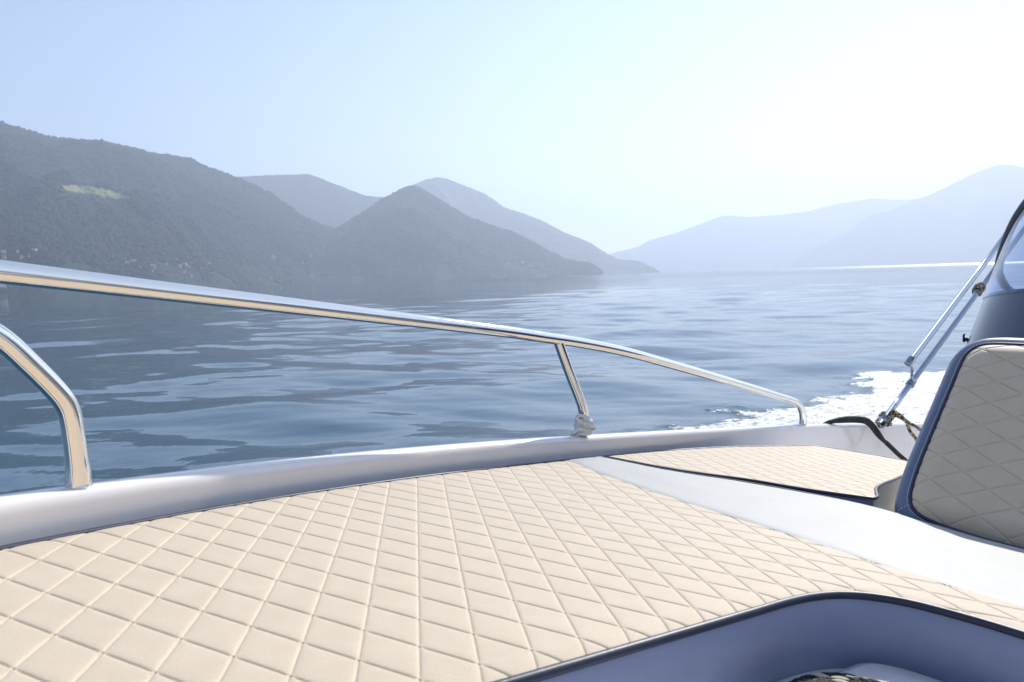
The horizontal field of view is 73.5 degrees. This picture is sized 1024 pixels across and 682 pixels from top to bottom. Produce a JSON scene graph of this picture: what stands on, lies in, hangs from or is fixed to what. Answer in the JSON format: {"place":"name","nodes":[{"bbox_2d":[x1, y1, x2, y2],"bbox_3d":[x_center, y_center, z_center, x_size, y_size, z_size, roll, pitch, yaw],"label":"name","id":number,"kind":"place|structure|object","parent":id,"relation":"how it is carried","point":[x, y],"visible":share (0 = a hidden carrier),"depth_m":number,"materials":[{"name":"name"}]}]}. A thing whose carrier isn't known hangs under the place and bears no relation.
{"place":"outdoors","nodes":[
{"label":"outdoors","id":0,"kind":"place"},
{"bbox_2d":[0,124,327,293],"bbox_3d":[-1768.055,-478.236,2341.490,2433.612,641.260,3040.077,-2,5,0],"label":"wooded hills","id":1,"kind":"structure","parent":0,"point":[174,273],"depth_m":2240.45,"materials":[{"name":"green plant"}]},
{"bbox_2d":[0,120,333,292],"bbox_3d":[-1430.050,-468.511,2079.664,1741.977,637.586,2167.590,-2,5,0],"label":"forest","id":2,"kind":"object","parent":1,"relation":"on","point":[29,192],"visible":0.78,"depth_m":2124.94,"materials":[{"name":"plant"}]},
{"bbox_2d":[239,174,382,227],"bbox_3d":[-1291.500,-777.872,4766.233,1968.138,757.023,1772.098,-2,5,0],"label":"hills","id":3,"kind":"structure","parent":0,"point":[321,201],"depth_m":4614.08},
{"bbox_2d":[310,186,597,282],"bbox_3d":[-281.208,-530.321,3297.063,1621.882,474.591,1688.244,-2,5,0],"label":"hills","id":4,"kind":"structure","parent":0,"point":[338,265],"depth_m":2780.69,"materials":[{"name":"plant"}]},
{"bbox_2d":[350,185,602,280],"bbox_3d":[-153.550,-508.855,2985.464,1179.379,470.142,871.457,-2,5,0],"label":"forest","id":5,"kind":"object","parent":4,"relation":"on","point":[524,248],"visible":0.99,"depth_m":2973.96,"materials":[{"name":"plant"}]},
{"bbox_2d":[0,261,1023,493],"bbox_3d":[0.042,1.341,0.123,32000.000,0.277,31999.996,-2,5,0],"label":"lake water","id":6,"kind":"structure","parent":0,"point":[156,386],"depth_m":11.04,"materials":[{"name":"blue liquid"}]},
{"bbox_2d":[0,199,1023,681],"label":"motor boat","id":7,"kind":"object","parent":6,"relation":"on","point":[78,501],"visible":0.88,"depth_m":1.23,"materials":[{"name":"fiberglass"},{"name":"vinyl"},{"name":"metal"}]},
{"bbox_2d":[0,456,1023,681],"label":"sun pad","id":8,"kind":"object","parent":7,"relation":"on","point":[595,569],"visible":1,"depth_m":0.83,"materials":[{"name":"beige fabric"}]},
{"bbox_2d":[570,413,595,435],"bbox_3d":[0.192,0.227,1.861,0.068,0.063,0.062,5,0,-37],"label":"rope wrap","id":9,"kind":"object","parent":7,"relation":"attached to","point":[583,425],"visible":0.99,"depth_m":1.84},
{"bbox_2d":[603,445,907,511],"bbox_3d":[0.853,0.409,1.989,1.157,0.098,0.640,5,0,-37],"label":"side cushion","id":10,"kind":"object","parent":7,"relation":"on","point":[873,480],"visible":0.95,"depth_m":1.89,"materials":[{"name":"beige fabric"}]},
{"bbox_2d":[789,672,884,681],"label":"rope coil","id":11,"kind":"object","parent":7,"relation":"on","point":[829,677],"visible":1,"depth_m":0.80,"materials":[{"name":"beige"}]},
{"bbox_2d":[824,416,907,460],"bbox_3d":[1.615,0.551,3.127,0.647,0.449,0.110,-3,5,-9],"label":"mooring line","id":12,"kind":"object","parent":7,"relation":"hanging from","point":[871,425],"visible":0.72,"depth_m":3.11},
{"bbox_2d":[875,409,920,441],"bbox_3d":[1.922,0.489,3.236,0.459,0.357,0.174,-4,6,-25],"label":"lashing rope","id":13,"kind":"object","parent":7,"relation":"attached to","point":[894,414],"visible":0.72,"depth_m":3.23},
{"bbox_2d":[894,338,1023,546],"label":"backrest cushion","id":14,"kind":"object","parent":7,"relation":"on","point":[964,470],"visible":0.88,"depth_m":1.41,"materials":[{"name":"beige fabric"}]},
{"bbox_2d":[972,282,985,296],"bbox_3d":[2.579,-0.284,3.791,0.056,0.084,0.056,5,0,-37],"label":"cord knot","id":15,"kind":"object","parent":7,"relation":"attached to","point":[979,284],"visible":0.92,"depth_m":3.78,"materials":[{"name":"brown fabric"}]},
{"bbox_2d":[0,0,1023,253],"label":"sky","id":16,"kind":"structure","parent":0,"point":[613,125],"materials":[{"name":"blue"}]},
{"bbox_2d":[411,177,659,273],"bbox_3d":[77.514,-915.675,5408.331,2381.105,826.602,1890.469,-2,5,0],"label":"hills","id":17,"kind":"structure","parent":0,"point":[475,204],"depth_m":5360.47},
{"bbox_2d":[609,197,922,271],"bbox_3d":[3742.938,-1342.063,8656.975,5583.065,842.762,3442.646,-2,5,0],"label":"hills","id":18,"kind":"structure","parent":0,"point":[729,242],"depth_m":8770.80,"materials":[{"name":"blue"}]},
{"bbox_2d":[773,164,1023,268],"bbox_3d":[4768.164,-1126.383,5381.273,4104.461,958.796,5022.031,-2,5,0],"label":"hills","id":19,"kind":"structure","parent":0,"point":[966,219],"depth_m":6627.10,"materials":[{"name":"blue"}]}
]}

